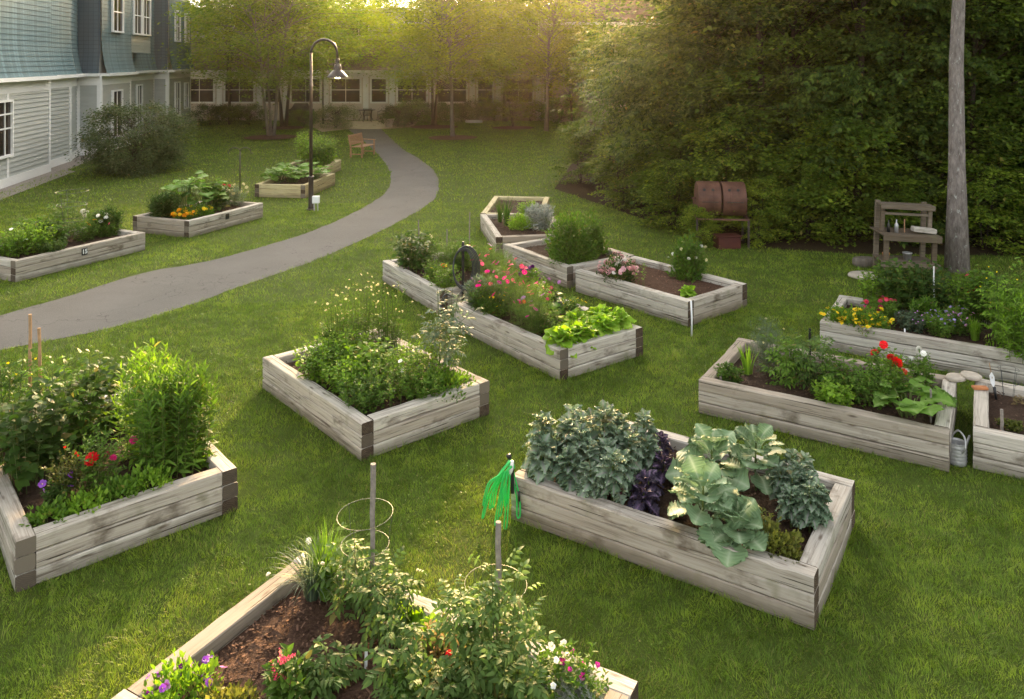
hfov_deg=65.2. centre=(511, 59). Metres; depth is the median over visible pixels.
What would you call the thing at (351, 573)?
tomato plant
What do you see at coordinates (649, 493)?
purple kale plant
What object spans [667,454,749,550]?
collard plant
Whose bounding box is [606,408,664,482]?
kale plant
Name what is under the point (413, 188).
path
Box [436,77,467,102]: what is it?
window
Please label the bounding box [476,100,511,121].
hedge shrub
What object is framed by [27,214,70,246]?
leafy plant
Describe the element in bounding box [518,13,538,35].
window
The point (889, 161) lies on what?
sapling
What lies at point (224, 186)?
tomato plant
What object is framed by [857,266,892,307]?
herb plant
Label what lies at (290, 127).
mulch ring
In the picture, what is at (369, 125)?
patio
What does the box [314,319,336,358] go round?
mounded plant
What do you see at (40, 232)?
herb plant
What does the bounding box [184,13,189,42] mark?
window
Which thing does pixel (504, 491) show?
garden hose
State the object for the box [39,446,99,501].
herb plant
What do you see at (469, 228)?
stake
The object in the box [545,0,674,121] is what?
tree
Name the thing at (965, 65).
tall forest tree
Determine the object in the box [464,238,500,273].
feathery plant
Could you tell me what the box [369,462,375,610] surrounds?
stake
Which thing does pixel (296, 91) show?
window
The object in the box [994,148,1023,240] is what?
sapling
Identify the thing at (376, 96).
window
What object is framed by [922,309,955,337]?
herb plant
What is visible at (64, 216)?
tomato plant
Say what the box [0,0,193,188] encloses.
residential building
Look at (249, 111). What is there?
hedge shrub
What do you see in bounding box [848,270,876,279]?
flat stone
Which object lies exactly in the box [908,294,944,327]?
tall perennial
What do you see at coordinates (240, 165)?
plant hook
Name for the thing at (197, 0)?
sky
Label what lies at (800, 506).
kale plant
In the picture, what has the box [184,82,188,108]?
window
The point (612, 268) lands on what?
mounded plant
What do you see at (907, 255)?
flower pot
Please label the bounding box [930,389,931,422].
stake
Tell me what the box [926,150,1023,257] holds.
sapling
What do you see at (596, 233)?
shrub
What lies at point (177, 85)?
window
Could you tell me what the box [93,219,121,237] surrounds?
herb plant
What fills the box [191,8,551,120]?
lodge building
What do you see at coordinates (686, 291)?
lettuce
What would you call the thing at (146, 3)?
window
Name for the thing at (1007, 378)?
plant cage
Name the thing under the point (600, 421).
kale plant
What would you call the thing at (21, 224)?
leafy plant
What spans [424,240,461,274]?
feathery plant
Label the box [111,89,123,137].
window
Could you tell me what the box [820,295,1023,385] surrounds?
raised bed
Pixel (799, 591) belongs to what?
raised bed
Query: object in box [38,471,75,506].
herb plant
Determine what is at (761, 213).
sapling
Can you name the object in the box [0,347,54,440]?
tomato plant
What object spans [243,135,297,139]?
mulch ring
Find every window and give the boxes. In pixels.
[0,99,13,159]
[111,0,123,32]
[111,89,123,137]
[133,0,142,34]
[136,84,142,125]
[142,0,151,35]
[174,10,180,41]
[174,81,180,116]
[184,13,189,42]
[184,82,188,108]
[191,77,214,102]
[223,77,254,102]
[263,77,281,102]
[290,77,321,102]
[330,77,361,102]
[348,9,368,35]
[370,77,387,102]
[396,77,427,102]
[404,9,424,35]
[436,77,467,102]
[476,77,493,102]
[506,77,533,102]
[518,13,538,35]
[543,77,551,101]
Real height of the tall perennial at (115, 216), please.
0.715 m
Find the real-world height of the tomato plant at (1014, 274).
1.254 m
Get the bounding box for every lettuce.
[380,597,428,640]
[411,612,451,652]
[542,322,579,358]
[556,308,590,332]
[561,319,597,349]
[583,303,611,323]
[587,311,622,336]
[606,306,636,329]
[678,284,695,297]
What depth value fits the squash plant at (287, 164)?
25.15 m
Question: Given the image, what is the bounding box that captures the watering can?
[950,430,970,466]
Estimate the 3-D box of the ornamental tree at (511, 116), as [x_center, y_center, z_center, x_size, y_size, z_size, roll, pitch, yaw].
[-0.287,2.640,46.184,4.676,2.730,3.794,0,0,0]
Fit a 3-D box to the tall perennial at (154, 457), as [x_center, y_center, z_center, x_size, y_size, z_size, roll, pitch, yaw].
[-3.071,3.160,7.108,0.734,1.064,0.682,0,0,43]
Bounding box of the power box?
[312,196,319,210]
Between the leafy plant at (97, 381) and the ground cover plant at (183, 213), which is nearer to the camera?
the leafy plant at (97, 381)
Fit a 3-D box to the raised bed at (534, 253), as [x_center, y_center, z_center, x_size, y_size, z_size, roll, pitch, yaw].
[1.043,3.762,15.078,1.565,0.381,2.050,0,0,-33]
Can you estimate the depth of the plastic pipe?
11.43 m
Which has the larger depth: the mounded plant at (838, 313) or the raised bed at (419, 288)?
the raised bed at (419, 288)
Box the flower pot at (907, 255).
[902,251,911,260]
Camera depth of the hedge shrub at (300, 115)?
47.15 m
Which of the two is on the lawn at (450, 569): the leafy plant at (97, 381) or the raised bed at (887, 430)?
the raised bed at (887, 430)
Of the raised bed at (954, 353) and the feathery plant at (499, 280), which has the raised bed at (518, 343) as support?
the feathery plant at (499, 280)
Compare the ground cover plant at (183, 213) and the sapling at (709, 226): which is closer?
the sapling at (709, 226)
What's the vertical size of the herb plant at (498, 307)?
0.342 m
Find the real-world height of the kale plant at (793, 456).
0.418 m
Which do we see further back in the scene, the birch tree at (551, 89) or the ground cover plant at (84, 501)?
the birch tree at (551, 89)
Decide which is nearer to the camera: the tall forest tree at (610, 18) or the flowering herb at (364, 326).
the flowering herb at (364, 326)
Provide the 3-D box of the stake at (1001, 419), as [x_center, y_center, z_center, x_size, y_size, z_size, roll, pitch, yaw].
[4.784,3.540,7.809,0.033,0.261,0.035,0,0,0]
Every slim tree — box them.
[755,2,768,186]
[763,0,968,229]
[851,0,869,235]
[859,0,1023,236]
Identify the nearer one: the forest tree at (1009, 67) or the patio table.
the forest tree at (1009, 67)
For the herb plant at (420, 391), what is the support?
on the raised bed at (356, 432)
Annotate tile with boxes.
[971,385,988,389]
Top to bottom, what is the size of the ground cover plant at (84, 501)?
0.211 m
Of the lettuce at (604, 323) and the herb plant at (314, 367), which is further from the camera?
the lettuce at (604, 323)
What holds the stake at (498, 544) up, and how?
on the raised bed at (245, 636)
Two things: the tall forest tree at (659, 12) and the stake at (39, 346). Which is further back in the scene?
the tall forest tree at (659, 12)
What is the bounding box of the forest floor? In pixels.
[555,122,1023,255]
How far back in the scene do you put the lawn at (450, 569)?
7.32 m
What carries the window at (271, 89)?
in the lodge building at (372, 97)
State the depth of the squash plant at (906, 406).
8.07 m
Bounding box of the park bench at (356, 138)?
[348,132,375,157]
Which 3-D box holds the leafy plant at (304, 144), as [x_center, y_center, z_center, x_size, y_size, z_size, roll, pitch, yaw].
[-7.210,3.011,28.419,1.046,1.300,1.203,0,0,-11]
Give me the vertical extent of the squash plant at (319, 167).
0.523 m
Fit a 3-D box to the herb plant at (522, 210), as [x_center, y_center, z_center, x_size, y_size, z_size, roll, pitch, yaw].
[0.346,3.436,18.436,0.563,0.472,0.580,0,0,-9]
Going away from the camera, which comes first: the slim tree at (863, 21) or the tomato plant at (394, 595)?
the tomato plant at (394, 595)
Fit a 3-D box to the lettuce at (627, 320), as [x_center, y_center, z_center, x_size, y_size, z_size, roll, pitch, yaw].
[1.402,3.524,10.784,0.521,0.400,0.510,0,0,19]
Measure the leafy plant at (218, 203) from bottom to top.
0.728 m
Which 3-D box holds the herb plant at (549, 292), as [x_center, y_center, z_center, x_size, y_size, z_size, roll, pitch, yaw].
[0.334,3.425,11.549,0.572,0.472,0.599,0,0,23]
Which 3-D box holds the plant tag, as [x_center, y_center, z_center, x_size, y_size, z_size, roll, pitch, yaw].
[-0.874,3.595,4.790,0.018,0.098,0.022,0,0,0]
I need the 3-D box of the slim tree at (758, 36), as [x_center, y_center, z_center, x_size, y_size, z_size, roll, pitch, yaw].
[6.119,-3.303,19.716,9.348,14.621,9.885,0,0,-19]
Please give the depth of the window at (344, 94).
52.15 m
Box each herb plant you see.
[0,226,36,257]
[10,220,57,254]
[34,238,67,253]
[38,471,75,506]
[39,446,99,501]
[61,423,137,490]
[67,219,98,241]
[76,206,108,233]
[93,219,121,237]
[221,182,248,205]
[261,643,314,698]
[293,335,348,387]
[316,323,370,365]
[320,354,374,399]
[337,369,390,413]
[359,351,431,404]
[381,336,454,382]
[386,663,432,698]
[401,367,444,401]
[413,231,440,263]
[421,258,447,281]
[422,262,461,287]
[430,649,469,697]
[446,236,478,270]
[466,278,501,313]
[478,293,514,318]
[516,200,538,215]
[516,265,546,295]
[525,281,555,312]
[525,637,590,698]
[530,306,564,333]
[541,277,561,302]
[555,642,612,698]
[560,292,586,313]
[713,361,744,383]
[752,507,781,545]
[811,376,855,406]
[844,364,908,409]
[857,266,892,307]
[858,340,914,399]
[863,296,897,325]
[894,308,930,333]
[902,346,938,386]
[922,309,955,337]
[940,270,985,326]
[943,305,980,335]
[957,290,987,325]
[995,418,1023,432]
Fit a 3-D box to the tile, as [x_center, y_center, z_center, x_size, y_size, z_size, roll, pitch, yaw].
[5.078,3.556,8.681,0.150,0.028,0.070,0,0,6]
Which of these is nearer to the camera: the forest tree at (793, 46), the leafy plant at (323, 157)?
the forest tree at (793, 46)
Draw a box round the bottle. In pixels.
[894,219,898,232]
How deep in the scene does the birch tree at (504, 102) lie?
50.30 m
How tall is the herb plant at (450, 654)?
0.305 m
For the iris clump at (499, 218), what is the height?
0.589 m
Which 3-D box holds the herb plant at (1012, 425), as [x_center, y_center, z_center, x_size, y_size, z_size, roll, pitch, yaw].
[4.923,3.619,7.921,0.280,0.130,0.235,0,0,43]
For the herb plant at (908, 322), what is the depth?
10.75 m
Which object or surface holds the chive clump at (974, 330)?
on the raised bed at (954, 353)
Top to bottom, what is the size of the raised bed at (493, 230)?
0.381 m
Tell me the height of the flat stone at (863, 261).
0.165 m
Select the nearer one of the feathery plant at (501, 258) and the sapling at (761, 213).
the feathery plant at (501, 258)
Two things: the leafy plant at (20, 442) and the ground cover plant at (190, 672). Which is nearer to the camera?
the ground cover plant at (190, 672)
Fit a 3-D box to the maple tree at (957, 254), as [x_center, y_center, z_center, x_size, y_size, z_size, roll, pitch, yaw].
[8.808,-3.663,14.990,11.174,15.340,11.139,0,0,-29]
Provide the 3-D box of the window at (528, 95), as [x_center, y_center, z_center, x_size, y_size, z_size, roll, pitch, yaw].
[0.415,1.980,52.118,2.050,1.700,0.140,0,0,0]
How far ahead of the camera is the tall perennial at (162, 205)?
18.42 m
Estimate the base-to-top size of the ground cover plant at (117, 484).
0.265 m
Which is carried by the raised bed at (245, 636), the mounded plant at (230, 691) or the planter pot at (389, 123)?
the mounded plant at (230, 691)
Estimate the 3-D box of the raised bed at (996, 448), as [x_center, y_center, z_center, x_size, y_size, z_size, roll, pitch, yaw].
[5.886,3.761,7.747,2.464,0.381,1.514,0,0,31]
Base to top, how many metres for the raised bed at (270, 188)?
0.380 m
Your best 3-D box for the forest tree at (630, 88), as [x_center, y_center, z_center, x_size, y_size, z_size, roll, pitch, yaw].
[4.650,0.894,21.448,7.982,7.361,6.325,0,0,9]
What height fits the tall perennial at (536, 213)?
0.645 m
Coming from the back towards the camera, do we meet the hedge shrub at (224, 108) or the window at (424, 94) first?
the window at (424, 94)
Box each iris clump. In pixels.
[492,201,510,221]
[495,193,514,225]
[736,343,759,374]
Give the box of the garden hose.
[481,453,520,529]
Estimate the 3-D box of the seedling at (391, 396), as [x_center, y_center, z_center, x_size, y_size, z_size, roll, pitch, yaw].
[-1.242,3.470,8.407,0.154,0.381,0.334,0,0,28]
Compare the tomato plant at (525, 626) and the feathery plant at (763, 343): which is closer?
the tomato plant at (525, 626)
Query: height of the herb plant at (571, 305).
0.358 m
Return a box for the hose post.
[440,242,479,322]
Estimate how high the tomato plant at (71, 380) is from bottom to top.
1.003 m
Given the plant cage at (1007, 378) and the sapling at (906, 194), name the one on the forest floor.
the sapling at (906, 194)
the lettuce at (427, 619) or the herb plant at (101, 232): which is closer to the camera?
the lettuce at (427, 619)
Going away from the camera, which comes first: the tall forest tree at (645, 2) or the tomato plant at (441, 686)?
the tomato plant at (441, 686)
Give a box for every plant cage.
[55,189,88,232]
[337,498,392,599]
[464,564,526,639]
[998,365,1018,397]
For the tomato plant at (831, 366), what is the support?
on the raised bed at (887, 430)
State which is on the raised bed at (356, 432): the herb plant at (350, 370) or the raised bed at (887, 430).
the herb plant at (350, 370)
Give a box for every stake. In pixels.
[28,314,31,411]
[37,327,41,399]
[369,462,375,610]
[446,229,447,247]
[469,212,469,260]
[495,520,501,639]
[808,328,810,383]
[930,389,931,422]
[933,266,934,297]
[1000,409,1003,430]
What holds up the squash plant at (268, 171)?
on the raised bed at (270, 188)
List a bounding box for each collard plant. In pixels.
[665,423,749,512]
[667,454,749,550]
[711,491,772,567]
[720,422,786,494]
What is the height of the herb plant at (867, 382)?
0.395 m
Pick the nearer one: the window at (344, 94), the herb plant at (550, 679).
the herb plant at (550, 679)
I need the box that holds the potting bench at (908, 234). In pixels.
[870,199,941,277]
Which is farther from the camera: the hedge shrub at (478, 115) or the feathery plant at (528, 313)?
the hedge shrub at (478, 115)
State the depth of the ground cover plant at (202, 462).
7.16 m
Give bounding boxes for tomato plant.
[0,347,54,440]
[19,350,114,466]
[45,191,88,236]
[199,177,230,205]
[300,633,369,698]
[308,521,396,624]
[344,546,428,655]
[361,604,443,698]
[400,653,502,698]
[411,288,483,375]
[428,573,517,683]
[430,546,561,697]
[448,629,549,698]
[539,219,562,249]
[759,333,816,389]
[780,328,837,393]
[814,342,871,398]
[967,268,1022,348]
[979,257,1023,337]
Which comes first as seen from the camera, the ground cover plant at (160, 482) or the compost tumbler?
the ground cover plant at (160, 482)
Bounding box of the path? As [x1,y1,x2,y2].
[0,129,438,349]
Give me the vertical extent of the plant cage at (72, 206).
1.044 m
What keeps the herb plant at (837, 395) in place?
on the raised bed at (887, 430)
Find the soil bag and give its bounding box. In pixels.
[910,226,936,233]
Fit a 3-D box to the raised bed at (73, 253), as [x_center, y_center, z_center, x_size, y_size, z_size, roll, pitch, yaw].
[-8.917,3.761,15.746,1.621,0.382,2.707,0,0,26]
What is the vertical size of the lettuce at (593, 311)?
0.414 m
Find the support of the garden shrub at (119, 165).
on the lawn at (450, 569)
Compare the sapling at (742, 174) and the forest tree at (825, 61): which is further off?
the forest tree at (825, 61)
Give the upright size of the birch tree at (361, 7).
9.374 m
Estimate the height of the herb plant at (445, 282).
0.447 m
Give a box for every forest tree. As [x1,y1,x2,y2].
[538,0,816,231]
[543,0,842,147]
[556,22,661,180]
[585,0,993,162]
[589,32,712,187]
[602,0,667,32]
[609,0,875,224]
[639,0,702,104]
[647,0,981,242]
[718,0,945,186]
[730,0,1023,248]
[815,0,1023,242]
[830,1,1023,193]
[833,0,1023,209]
[843,0,997,164]
[883,0,1023,240]
[981,1,1023,165]
[986,35,1023,127]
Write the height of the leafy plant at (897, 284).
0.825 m
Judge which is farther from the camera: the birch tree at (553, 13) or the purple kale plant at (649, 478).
the birch tree at (553, 13)
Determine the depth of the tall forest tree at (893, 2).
19.35 m
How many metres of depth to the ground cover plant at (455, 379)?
8.74 m
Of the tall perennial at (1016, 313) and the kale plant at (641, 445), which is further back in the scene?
the tall perennial at (1016, 313)
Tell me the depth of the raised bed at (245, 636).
5.02 m
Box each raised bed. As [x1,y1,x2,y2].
[0,229,144,281]
[0,386,237,591]
[112,552,637,698]
[133,200,262,237]
[255,173,334,197]
[262,328,489,461]
[286,160,340,172]
[382,253,513,314]
[454,290,642,379]
[480,196,549,228]
[480,213,558,254]
[504,238,634,287]
[511,420,854,630]
[576,256,746,326]
[699,337,956,471]
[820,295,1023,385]
[973,379,1023,479]
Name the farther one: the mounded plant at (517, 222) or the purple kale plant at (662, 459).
the mounded plant at (517, 222)
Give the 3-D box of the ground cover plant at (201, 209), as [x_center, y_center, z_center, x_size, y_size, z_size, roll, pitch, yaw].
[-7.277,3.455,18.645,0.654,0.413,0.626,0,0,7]
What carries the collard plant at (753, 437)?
on the raised bed at (799, 591)
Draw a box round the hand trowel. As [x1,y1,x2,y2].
[989,363,996,399]
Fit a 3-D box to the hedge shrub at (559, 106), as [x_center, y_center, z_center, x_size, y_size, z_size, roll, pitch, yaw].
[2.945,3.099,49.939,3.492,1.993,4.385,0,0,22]
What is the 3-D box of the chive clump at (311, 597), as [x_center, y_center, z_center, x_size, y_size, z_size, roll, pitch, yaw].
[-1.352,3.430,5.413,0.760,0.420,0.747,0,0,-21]
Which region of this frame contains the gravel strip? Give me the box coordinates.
[0,155,95,199]
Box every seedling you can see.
[386,373,407,407]
[635,263,646,284]
[1010,395,1023,404]
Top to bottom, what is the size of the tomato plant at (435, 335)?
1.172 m
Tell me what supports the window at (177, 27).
in the residential building at (64, 64)
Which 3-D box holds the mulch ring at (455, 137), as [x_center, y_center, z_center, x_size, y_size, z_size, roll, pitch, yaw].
[-2.952,3.853,40.012,2.481,0.045,2.606,0,0,0]
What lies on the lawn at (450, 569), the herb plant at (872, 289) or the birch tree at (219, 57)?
the birch tree at (219, 57)
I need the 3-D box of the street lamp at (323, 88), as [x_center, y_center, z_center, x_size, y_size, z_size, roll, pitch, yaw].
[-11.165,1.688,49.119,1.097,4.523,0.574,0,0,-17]
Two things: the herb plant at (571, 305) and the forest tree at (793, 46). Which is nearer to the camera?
the herb plant at (571, 305)
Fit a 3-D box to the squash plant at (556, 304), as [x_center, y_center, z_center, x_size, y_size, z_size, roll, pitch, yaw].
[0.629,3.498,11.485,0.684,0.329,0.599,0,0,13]
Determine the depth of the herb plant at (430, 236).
14.38 m
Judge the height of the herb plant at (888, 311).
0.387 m
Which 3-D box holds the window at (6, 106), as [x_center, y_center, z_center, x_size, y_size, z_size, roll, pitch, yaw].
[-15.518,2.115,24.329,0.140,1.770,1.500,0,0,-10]
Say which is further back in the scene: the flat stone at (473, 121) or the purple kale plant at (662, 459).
the flat stone at (473, 121)
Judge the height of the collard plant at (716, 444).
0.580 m
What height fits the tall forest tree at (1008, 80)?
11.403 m
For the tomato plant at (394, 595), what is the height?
0.626 m
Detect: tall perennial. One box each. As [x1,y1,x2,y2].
[87,204,125,236]
[108,338,184,470]
[126,357,209,486]
[146,189,182,218]
[151,354,221,475]
[462,273,494,308]
[523,201,554,230]
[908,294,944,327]
[990,290,1023,363]
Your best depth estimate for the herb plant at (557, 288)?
11.88 m
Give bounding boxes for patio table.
[358,109,374,120]
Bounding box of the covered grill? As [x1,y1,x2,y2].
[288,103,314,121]
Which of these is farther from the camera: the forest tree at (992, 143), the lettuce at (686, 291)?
the forest tree at (992, 143)
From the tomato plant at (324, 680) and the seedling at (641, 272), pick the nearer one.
the tomato plant at (324, 680)
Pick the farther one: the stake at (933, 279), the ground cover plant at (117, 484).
the stake at (933, 279)
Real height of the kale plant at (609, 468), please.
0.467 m
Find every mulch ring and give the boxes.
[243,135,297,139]
[263,126,303,129]
[410,125,456,128]
[429,135,476,139]
[492,126,532,129]
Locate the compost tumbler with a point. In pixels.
(709, 196)
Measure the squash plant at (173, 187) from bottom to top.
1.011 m
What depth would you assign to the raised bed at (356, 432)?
8.48 m
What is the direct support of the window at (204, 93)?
in the lodge building at (372, 97)
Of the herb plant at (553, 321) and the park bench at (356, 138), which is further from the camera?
the park bench at (356, 138)
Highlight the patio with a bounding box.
[303,121,415,131]
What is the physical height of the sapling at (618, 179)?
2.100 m
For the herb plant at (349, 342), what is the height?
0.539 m
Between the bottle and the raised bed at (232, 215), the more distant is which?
the raised bed at (232, 215)
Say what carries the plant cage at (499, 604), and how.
on the raised bed at (245, 636)
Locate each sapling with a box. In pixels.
[534,125,614,184]
[585,137,664,211]
[615,119,739,228]
[622,158,718,234]
[642,113,794,232]
[676,203,728,250]
[717,177,797,249]
[720,158,810,237]
[744,145,872,244]
[761,116,931,249]
[829,164,942,246]
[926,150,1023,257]
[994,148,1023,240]
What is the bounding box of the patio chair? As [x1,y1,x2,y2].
[363,108,371,121]
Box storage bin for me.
[712,233,741,249]
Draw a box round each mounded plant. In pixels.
[196,672,264,698]
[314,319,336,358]
[413,609,465,677]
[506,212,537,230]
[596,249,638,283]
[757,520,805,566]
[817,300,865,327]
[843,304,895,336]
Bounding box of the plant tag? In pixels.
[364,651,367,668]
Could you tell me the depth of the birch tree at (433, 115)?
46.58 m
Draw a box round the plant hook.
[227,147,252,193]
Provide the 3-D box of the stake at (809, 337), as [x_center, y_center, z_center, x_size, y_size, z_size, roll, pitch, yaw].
[3.339,3.340,8.961,0.031,0.661,0.032,0,0,0]
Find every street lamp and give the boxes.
[307,38,347,210]
[322,51,335,123]
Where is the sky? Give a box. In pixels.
[191,0,494,7]
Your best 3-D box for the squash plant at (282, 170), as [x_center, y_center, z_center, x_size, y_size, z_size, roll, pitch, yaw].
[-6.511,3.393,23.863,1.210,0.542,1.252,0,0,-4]
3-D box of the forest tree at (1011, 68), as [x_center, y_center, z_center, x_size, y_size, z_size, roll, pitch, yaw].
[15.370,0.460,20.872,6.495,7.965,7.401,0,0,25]
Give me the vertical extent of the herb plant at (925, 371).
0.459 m
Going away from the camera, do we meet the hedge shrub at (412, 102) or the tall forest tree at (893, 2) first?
the tall forest tree at (893, 2)
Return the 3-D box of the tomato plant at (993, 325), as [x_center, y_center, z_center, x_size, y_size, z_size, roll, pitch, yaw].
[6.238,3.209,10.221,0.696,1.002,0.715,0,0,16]
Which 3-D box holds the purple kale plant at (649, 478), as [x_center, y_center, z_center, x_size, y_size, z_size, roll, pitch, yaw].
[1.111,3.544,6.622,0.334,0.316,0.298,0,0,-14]
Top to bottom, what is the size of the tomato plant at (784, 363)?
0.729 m
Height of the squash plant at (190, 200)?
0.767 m
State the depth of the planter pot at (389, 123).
46.61 m
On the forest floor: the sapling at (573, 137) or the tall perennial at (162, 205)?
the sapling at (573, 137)
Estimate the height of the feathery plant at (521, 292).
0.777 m
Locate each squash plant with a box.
[160,170,211,209]
[177,180,228,207]
[260,166,297,182]
[271,164,308,182]
[275,159,308,175]
[297,162,332,179]
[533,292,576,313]
[871,378,957,417]
[905,375,957,408]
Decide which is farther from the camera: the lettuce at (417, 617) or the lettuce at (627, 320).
the lettuce at (627, 320)
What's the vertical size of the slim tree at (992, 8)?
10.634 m
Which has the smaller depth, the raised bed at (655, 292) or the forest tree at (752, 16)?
the raised bed at (655, 292)
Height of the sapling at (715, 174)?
3.054 m
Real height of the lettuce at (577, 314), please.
0.350 m
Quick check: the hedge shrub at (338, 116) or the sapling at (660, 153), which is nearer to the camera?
the sapling at (660, 153)
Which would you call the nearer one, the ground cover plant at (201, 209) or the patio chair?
the ground cover plant at (201, 209)
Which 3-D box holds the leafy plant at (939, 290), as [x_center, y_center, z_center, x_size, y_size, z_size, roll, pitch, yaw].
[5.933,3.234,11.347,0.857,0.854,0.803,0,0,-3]
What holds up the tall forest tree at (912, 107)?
on the forest floor
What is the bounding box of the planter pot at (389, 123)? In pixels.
[382,110,395,126]
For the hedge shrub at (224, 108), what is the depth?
48.49 m
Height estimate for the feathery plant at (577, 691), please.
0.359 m
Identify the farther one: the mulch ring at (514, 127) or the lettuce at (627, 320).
the mulch ring at (514, 127)
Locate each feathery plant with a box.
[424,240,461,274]
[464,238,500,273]
[475,261,521,314]
[478,246,514,277]
[492,258,533,302]
[492,269,545,324]
[509,288,555,335]
[541,653,619,698]
[745,315,789,376]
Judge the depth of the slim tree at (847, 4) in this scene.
18.43 m
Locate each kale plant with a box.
[520,410,595,491]
[557,399,621,454]
[574,436,638,504]
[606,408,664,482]
[626,484,659,516]
[629,468,664,506]
[652,450,672,483]
[653,431,673,455]
[767,448,816,502]
[775,468,833,533]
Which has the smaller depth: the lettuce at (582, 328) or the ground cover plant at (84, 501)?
the ground cover plant at (84, 501)
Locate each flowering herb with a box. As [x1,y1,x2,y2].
[315,289,359,340]
[336,272,386,353]
[367,281,412,356]
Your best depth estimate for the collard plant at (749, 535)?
5.89 m
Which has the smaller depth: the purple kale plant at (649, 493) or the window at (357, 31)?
the purple kale plant at (649, 493)
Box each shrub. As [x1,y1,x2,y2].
[64,98,207,178]
[184,103,232,125]
[206,103,253,124]
[222,103,272,124]
[288,109,323,126]
[307,102,362,128]
[376,103,420,127]
[390,97,430,124]
[412,100,458,124]
[423,102,467,121]
[447,102,480,121]
[456,98,499,120]
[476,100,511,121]
[509,99,554,121]
[534,96,584,123]
[540,206,598,267]
[576,207,613,258]
[663,229,707,282]
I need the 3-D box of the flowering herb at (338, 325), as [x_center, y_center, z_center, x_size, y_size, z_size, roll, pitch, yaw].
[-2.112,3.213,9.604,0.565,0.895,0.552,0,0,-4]
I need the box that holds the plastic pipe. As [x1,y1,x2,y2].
[690,301,692,336]
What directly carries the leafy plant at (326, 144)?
on the raised bed at (336, 165)
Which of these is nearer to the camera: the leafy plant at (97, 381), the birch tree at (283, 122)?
the leafy plant at (97, 381)
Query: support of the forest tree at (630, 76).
on the forest floor
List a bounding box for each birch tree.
[136,0,400,135]
[177,0,390,126]
[183,0,308,118]
[264,0,413,87]
[337,0,532,125]
[356,0,563,135]
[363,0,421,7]
[412,0,599,121]
[449,0,634,130]
[516,25,610,126]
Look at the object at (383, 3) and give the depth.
62.51 m
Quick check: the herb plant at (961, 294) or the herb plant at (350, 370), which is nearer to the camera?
the herb plant at (350, 370)
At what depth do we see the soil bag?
14.58 m
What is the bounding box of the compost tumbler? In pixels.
[691,181,749,248]
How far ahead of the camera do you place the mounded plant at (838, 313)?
10.96 m
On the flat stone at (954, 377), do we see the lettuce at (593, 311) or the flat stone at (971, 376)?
the flat stone at (971, 376)
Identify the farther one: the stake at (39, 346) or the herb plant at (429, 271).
the herb plant at (429, 271)
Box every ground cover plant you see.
[19,494,80,528]
[48,484,110,519]
[91,472,147,503]
[123,459,176,493]
[138,647,226,698]
[170,205,197,219]
[172,439,217,468]
[189,199,215,217]
[417,363,475,403]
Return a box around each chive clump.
[259,528,355,603]
[286,511,368,601]
[964,316,985,340]
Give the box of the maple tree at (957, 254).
[944,0,969,273]
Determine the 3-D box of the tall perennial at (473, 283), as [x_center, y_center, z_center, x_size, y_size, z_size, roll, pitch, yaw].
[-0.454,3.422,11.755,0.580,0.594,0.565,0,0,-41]
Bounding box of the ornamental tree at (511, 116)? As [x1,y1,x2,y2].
[466,82,543,126]
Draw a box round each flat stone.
[465,120,482,122]
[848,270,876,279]
[852,256,872,267]
[945,373,966,381]
[960,371,981,380]
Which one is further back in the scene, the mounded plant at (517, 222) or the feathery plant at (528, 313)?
the mounded plant at (517, 222)
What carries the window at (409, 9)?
in the lodge building at (372, 97)
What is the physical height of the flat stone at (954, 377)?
0.048 m
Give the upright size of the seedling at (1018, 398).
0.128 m
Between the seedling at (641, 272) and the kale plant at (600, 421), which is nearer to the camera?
the kale plant at (600, 421)
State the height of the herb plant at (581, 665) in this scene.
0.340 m
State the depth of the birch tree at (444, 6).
39.84 m
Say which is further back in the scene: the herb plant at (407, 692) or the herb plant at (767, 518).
the herb plant at (767, 518)
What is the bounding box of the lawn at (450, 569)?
[0,121,1023,698]
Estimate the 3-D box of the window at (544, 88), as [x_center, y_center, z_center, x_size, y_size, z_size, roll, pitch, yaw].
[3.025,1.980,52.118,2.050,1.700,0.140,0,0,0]
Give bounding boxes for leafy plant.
[0,372,87,495]
[6,215,52,242]
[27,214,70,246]
[50,348,132,446]
[205,180,231,210]
[294,129,323,162]
[300,134,341,165]
[305,140,334,165]
[344,337,398,381]
[389,229,432,273]
[870,255,921,315]
[894,258,962,317]
[960,260,1019,328]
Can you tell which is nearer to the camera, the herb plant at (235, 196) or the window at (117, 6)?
the herb plant at (235, 196)
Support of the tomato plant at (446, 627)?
on the raised bed at (245, 636)
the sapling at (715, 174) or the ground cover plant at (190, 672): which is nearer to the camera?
the ground cover plant at (190, 672)
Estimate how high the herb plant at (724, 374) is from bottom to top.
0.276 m
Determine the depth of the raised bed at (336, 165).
27.89 m
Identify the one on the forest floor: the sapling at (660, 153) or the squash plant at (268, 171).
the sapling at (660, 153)
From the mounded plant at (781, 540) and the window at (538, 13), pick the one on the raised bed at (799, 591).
the mounded plant at (781, 540)
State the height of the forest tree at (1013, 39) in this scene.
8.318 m
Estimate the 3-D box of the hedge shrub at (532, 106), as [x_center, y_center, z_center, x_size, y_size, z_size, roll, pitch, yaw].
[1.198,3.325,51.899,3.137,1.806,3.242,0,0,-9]
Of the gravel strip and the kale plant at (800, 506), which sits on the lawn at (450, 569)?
the gravel strip
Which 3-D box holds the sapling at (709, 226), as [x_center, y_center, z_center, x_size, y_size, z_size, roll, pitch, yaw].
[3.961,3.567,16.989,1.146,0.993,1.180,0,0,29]
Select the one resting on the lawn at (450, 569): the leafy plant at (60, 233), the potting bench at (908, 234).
the potting bench at (908, 234)

